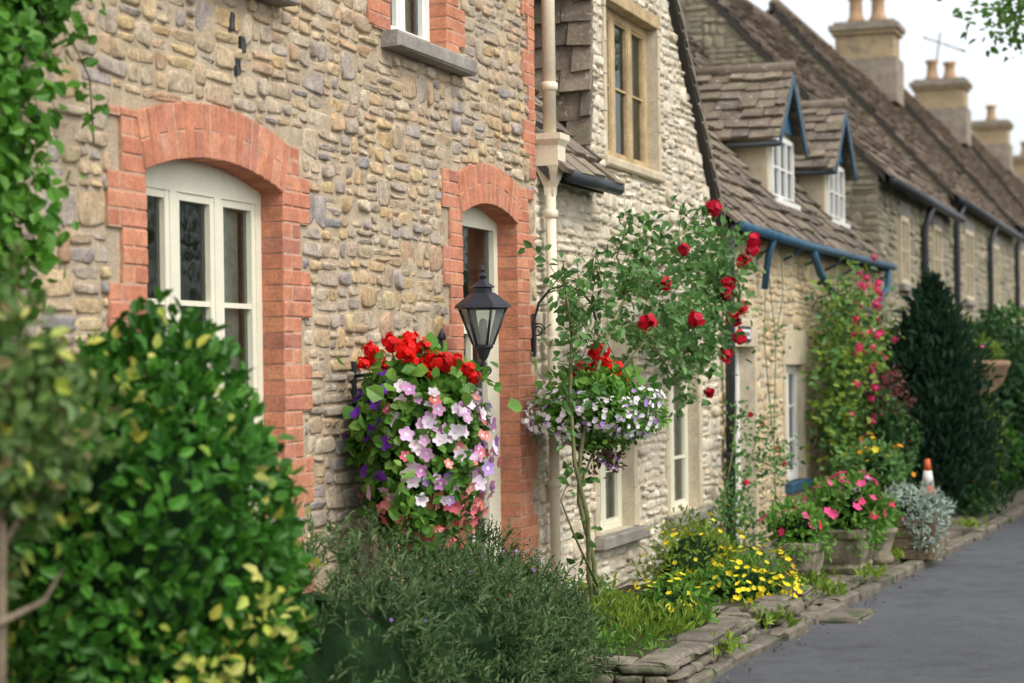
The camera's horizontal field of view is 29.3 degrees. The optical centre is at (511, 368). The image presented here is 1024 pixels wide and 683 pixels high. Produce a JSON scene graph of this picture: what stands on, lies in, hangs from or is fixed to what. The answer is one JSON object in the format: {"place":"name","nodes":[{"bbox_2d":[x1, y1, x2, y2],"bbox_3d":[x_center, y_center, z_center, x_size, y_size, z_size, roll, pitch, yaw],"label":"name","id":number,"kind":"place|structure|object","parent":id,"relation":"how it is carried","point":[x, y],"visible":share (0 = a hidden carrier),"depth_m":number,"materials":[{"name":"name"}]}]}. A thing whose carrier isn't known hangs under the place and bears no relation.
{"place":"outdoors","nodes":[
{"label":"outdoors","id":0,"kind":"place"},
{"bbox_2d":[0,238,126,682],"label":"garden shrub","id":1,"kind":"object","parent":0,"point":[41,376],"visible":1,"depth_m":5.17,"materials":[{"name":"green plant"}]},
{"bbox_2d":[577,478,1023,682],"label":"pavement","id":2,"kind":"structure","parent":0,"point":[955,530],"depth_m":18.77,"materials":[{"name":"stone"}]},
{"bbox_2d":[6,286,327,682],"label":"variegated bush","id":3,"kind":"object","parent":2,"relation":"on","point":[170,573],"visible":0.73,"depth_m":6.15,"materials":[{"name":"green plant"}]},
{"bbox_2d":[0,0,569,613],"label":"stone cottage","id":4,"kind":"structure","parent":2,"relation":"on","point":[298,196],"depth_m":9.87,"materials":[{"name":"beige stone"}]},
{"bbox_2d":[0,0,109,316],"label":"ivy","id":5,"kind":"object","parent":4,"relation":"attached to","point":[26,31],"visible":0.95,"depth_m":7.07,"materials":[{"name":"green plant"}]},
{"bbox_2d":[146,160,263,511],"bbox_3d":[-1.494,-0.129,8.912,0.150,1.700,1.290,-1,0,20],"label":"casement window","id":6,"kind":"structure","parent":4,"relation":"in","point":[192,229],"depth_m":9.09,"materials":[{"name":"beige paint"}]},
{"bbox_2d":[390,0,429,41],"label":"upper window","id":7,"kind":"structure","parent":4,"relation":"in","point":[400,10],"depth_m":11.48,"materials":[{"name":"white paint"}]},
{"bbox_2d":[337,331,536,579],"bbox_3d":[-0.470,0.453,10.122,0.876,1.300,1.003,-1,0,36],"label":"hanging flower basket","id":8,"kind":"object","parent":4,"relation":"attached to","point":[421,453],"visible":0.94,"depth_m":9.89,"materials":[{"name":"multicoloured plant"}]},
{"bbox_2d":[438,265,510,374],"bbox_3d":[-0.228,-0.227,11.266,0.455,0.740,0.286,-1,0,8],"label":"wall lantern","id":9,"kind":"object","parent":4,"relation":"attached to","point":[482,296],"depth_m":11.23,"materials":[{"name":"black metal"}]},
{"bbox_2d":[462,206,501,565],"bbox_3d":[-0.289,0.339,12.253,0.206,2.790,0.990,-1,0,20],"label":"front door","id":10,"kind":"structure","parent":4,"relation":"in","point":[473,219],"depth_m":12.60,"materials":[{"name":"beige paint"}]},
{"bbox_2d":[521,285,672,479],"bbox_3d":[0.550,0.091,12.742,0.983,1.296,0.964,-1,0,20],"label":"hanging flower basket","id":11,"kind":"object","parent":4,"relation":"attached to","point":[609,417],"visible":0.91,"depth_m":12.59,"materials":[{"name":"multicoloured plant"}]},
{"bbox_2d":[255,505,623,682],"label":"rosemary hedge","id":12,"kind":"object","parent":2,"relation":"on","point":[468,618],"visible":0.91,"depth_m":9.10,"materials":[{"name":"green plant"}]},
{"bbox_2d":[533,0,736,616],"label":"gabled stone cottage","id":13,"kind":"structure","parent":2,"relation":"on","point":[631,121],"depth_m":15.25,"materials":[{"name":"beige stone"}]},
{"bbox_2d":[606,7,647,167],"bbox_3d":[0.788,-2.171,15.339,0.150,1.180,1.450,-1,0,20],"label":"gable window","id":14,"kind":"structure","parent":13,"relation":"in","point":[620,31],"depth_m":15.54,"materials":[{"name":"brown wood"}]},
{"bbox_2d":[599,358,688,530],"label":"ground windows","id":15,"kind":"structure","parent":13,"relation":"in","point":[607,523],"depth_m":16.64,"materials":[{"name":"beige paint"}]},
{"bbox_2d":[539,612,756,682],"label":"raised flower bed","id":16,"kind":"object","parent":2,"relation":"on","point":[678,659],"visible":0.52,"depth_m":11.33,"materials":[{"name":"stone"}]},
{"bbox_2d":[550,566,720,656],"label":"flower bed grass","id":17,"kind":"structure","parent":16,"relation":"on","point":[659,611],"depth_m":12.15,"materials":[{"name":"green plant"}]},
{"bbox_2d":[518,195,765,619],"bbox_3d":[1.040,0.163,14.132,0.823,2.995,5.084,-1,0,20],"label":"climbing rose bush","id":18,"kind":"object","parent":16,"relation":"on","point":[668,317],"visible":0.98,"depth_m":14.05,"materials":[{"name":"green plant"}]},
{"bbox_2d":[583,585,817,628],"bbox_3d":[1.348,1.718,14.041,1.475,0.227,1.482,-1,0,20],"label":"raised flower bed","id":19,"kind":"object","parent":2,"relation":"on","point":[801,606],"visible":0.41,"depth_m":13.68,"materials":[{"name":"stone"}]},
{"bbox_2d":[628,504,812,602],"bbox_3d":[1.410,1.423,14.929,1.235,0.804,2.616,-1,0,-12],"label":"yellow flowering shrub","id":20,"kind":"object","parent":19,"relation":"on","point":[706,557],"visible":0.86,"depth_m":14.30,"materials":[{"name":"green plant"}]},
{"bbox_2d":[705,245,805,564],"bbox_3d":[2.414,0.230,18.452,0.641,3.327,3.948,-1,0,20],"label":"climbing rose bush","id":21,"kind":"object","parent":2,"relation":"on","point":[743,517],"visible":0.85,"depth_m":17.60,"materials":[{"name":"green plant"}]},
{"bbox_2d":[687,35,895,545],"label":"dormered cottage","id":22,"kind":"structure","parent":2,"relation":"on","point":[783,154],"depth_m":21.47,"materials":[{"name":"stone"}]},
{"bbox_2d":[735,347,741,543],"bbox_3d":[2.040,0.807,18.836,0.105,2.030,0.950,-1,0,20],"label":"front door","id":23,"kind":"structure","parent":22,"relation":"in","point":[737,397],"depth_m":19.20,"materials":[{"name":"grey paint"}]},
{"bbox_2d":[722,73,856,228],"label":"dormer windows","id":24,"kind":"structure","parent":22,"relation":"in","point":[771,160],"depth_m":22.32,"materials":[{"name":"wood"}]},
{"bbox_2d":[785,365,812,492],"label":"ground windows","id":25,"kind":"structure","parent":22,"relation":"in","point":[795,486],"depth_m":21.46,"materials":[{"name":"white paint"}]},
{"bbox_2d":[759,495,837,585],"bbox_3d":[2.317,1.377,15.800,0.618,0.715,0.836,-1,0,20],"label":"stone planter","id":26,"kind":"object","parent":2,"relation":"on","point":[794,531],"visible":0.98,"depth_m":15.67,"materials":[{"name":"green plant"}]},
{"bbox_2d":[696,515,992,659],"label":"pavement weeds","id":27,"kind":"object","parent":2,"relation":"on","point":[813,577],"visible":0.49,"depth_m":14.80,"materials":[{"name":"green plant"}]},
{"bbox_2d":[793,469,898,574],"bbox_3d":[2.844,1.287,16.711,0.860,0.876,1.185,-1,0,20],"label":"stone planter","id":28,"kind":"object","parent":2,"relation":"on","point":[852,513],"visible":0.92,"depth_m":16.38,"materials":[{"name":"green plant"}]},
{"bbox_2d":[797,254,908,491],"bbox_3d":[4.306,0.370,23.061,1.154,3.349,5.549,-1,0,20],"label":"climbing rose bush","id":29,"kind":"object","parent":2,"relation":"on","point":[847,385],"visible":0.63,"depth_m":21.54,"materials":[{"name":"green plant"}]},
{"bbox_2d":[707,519,1022,682],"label":"fallen leaves","id":30,"kind":"object","parent":2,"relation":"on","point":[900,587],"visible":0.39,"depth_m":15.06,"materials":[{"name":"brown plant"}]},
{"bbox_2d":[830,433,919,497],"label":"potted marigolds","id":31,"kind":"object","parent":2,"relation":"on","point":[877,459],"visible":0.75,"depth_m":18.89,"materials":[{"name":"green plant"}]},
{"bbox_2d":[871,491,904,564],"bbox_3d":[3.207,1.391,17.268,0.531,0.648,0.648,-1,0,20],"label":"stone urn","id":32,"kind":"object","parent":2,"relation":"on","point":[883,555],"visible":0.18,"depth_m":17.17,"materials":[{"name":"grey stone"}]},
{"bbox_2d":[856,363,924,493],"bbox_3d":[4.189,0.814,21.735,0.833,1.754,1.403,-1,0,20],"label":"maroon shrub","id":33,"kind":"object","parent":2,"relation":"on","point":[891,425],"visible":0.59,"depth_m":21.43,"materials":[{"name":"green plant"}]},
{"bbox_2d":[884,478,956,559],"bbox_3d":[3.634,1.362,17.850,0.796,0.721,1.162,-1,0,20],"label":"potted plant","id":34,"kind":"object","parent":2,"relation":"on","point":[924,529],"visible":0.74,"depth_m":17.52,"materials":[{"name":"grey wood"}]},
{"bbox_2d":[921,459,934,494],"bbox_3d":[4.359,1.317,20.534,0.347,0.744,0.347,-1,0,20],"label":"traffic cone","id":35,"kind":"object","parent":2,"relation":"on","point":[927,474],"visible":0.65,"depth_m":20.50,"materials":[{"name":"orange plastic"}]},
{"bbox_2d":[864,267,1019,508],"bbox_3d":[4.975,0.271,23.091,1.932,2.948,1.934,-1,0,20],"label":"conifer tree","id":36,"kind":"object","parent":2,"relation":"on","point":[933,360],"visible":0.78,"depth_m":22.71,"materials":[{"name":"green plant"}]},
{"bbox_2d":[951,474,1006,519],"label":"border plants","id":37,"kind":"object","parent":2,"relation":"on","point":[979,504],"visible":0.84,"depth_m":22.41,"materials":[{"name":"green plant"}]},
{"bbox_2d":[948,299,1023,494],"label":"garden hedge","id":38,"kind":"object","parent":2,"relation":"on","point":[1008,335],"visible":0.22,"depth_m":26.60,"materials":[{"name":"green plant"}]},
{"bbox_2d":[963,332,1013,495],"bbox_3d":[5.989,0.647,25.036,0.892,2.254,1.520,-1,0,20],"label":"stone urn","id":39,"kind":"object","parent":2,"relation":"on","point":[1000,365],"visible":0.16,"depth_m":25.04,"materials":[{"name":"ceramic"}]},
{"bbox_2d":[710,514,1023,682],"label":"road","id":40,"kind":"structure","parent":0,"point":[957,616],"depth_m":13.18,"materials":[{"name":"grey asphalt"}]},
{"bbox_2d":[666,504,1023,682],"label":"kerb","id":41,"kind":"structure","parent":40,"relation":"on","point":[759,643],"depth_m":14.55,"materials":[{"name":"stone"}]},
{"bbox_2d":[820,607,876,623],"bbox_3d":[2.430,1.786,14.114,0.303,0.060,0.685,-1,0,20],"label":"stepping stone","id":42,"kind":"object","parent":40,"relation":"on","point":[844,615],"visible":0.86,"depth_m":13.95,"materials":[{"name":"beige stone"}]},
{"bbox_2d":[749,0,1023,154],"label":"sky","id":43,"kind":"structure","parent":0,"point":[995,81],"materials":[{"name":"white"}]},
{"label":"ground","id":44,"kind":"structure","parent":0,"visible":0},
{"bbox_2d":[680,0,965,346],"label":"terraced cottage","id":45,"kind":"structure","parent":44,"relation":"on","point":[899,210],"depth_m":28.06,"materials":[{"name":"stone"}]},
{"bbox_2d":[897,200,942,292],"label":"windows","id":46,"kind":"structure","parent":45,"relation":"in","point":[904,285],"depth_m":29.02,"materials":[{"name":"stone"}]},
{"bbox_2d":[765,0,1023,324],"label":"terraced cottage","id":47,"kind":"structure","parent":44,"relation":"on","point":[861,65],"depth_m":38.66,"materials":[{"name":"stone"}]},
{"bbox_2d":[963,218,999,309],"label":"windows","id":48,"kind":"structure","parent":47,"relation":"in","point":[969,276],"depth_m":36.92,"materials":[{"name":"stone"}]},
{"bbox_2d":[899,59,1023,326],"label":"terraced cottage","id":49,"kind":"structure","parent":44,"relation":"on","point":[936,109],"depth_m":51.95,"materials":[{"name":"stone"}]},
{"bbox_2d":[923,32,960,59],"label":"tv aerial","id":50,"kind":"object","parent":49,"relation":"attached to","point":[938,42],"visible":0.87,"depth_m":56.68,"materials":[{"name":"silver metal"}]},
{"bbox_2d":[1020,242,1023,309],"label":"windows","id":51,"kind":"structure","parent":49,"relation":"in","point":[1021,244],"depth_m":46.63,"materials":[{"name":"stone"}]},
{"bbox_2d":[937,0,1023,61],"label":"broadleaf tree","id":52,"kind":"object","parent":44,"relation":"on","point":[1003,17],"visible":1,"depth_m":21.55,"materials":[{"name":"green plant"}]},
{"bbox_2d":[966,105,1023,209],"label":"terraced cottage","id":53,"kind":"structure","parent":44,"relation":"on","point":[991,149],"depth_m":69.12,"materials":[{"name":"stone"}]}
]}

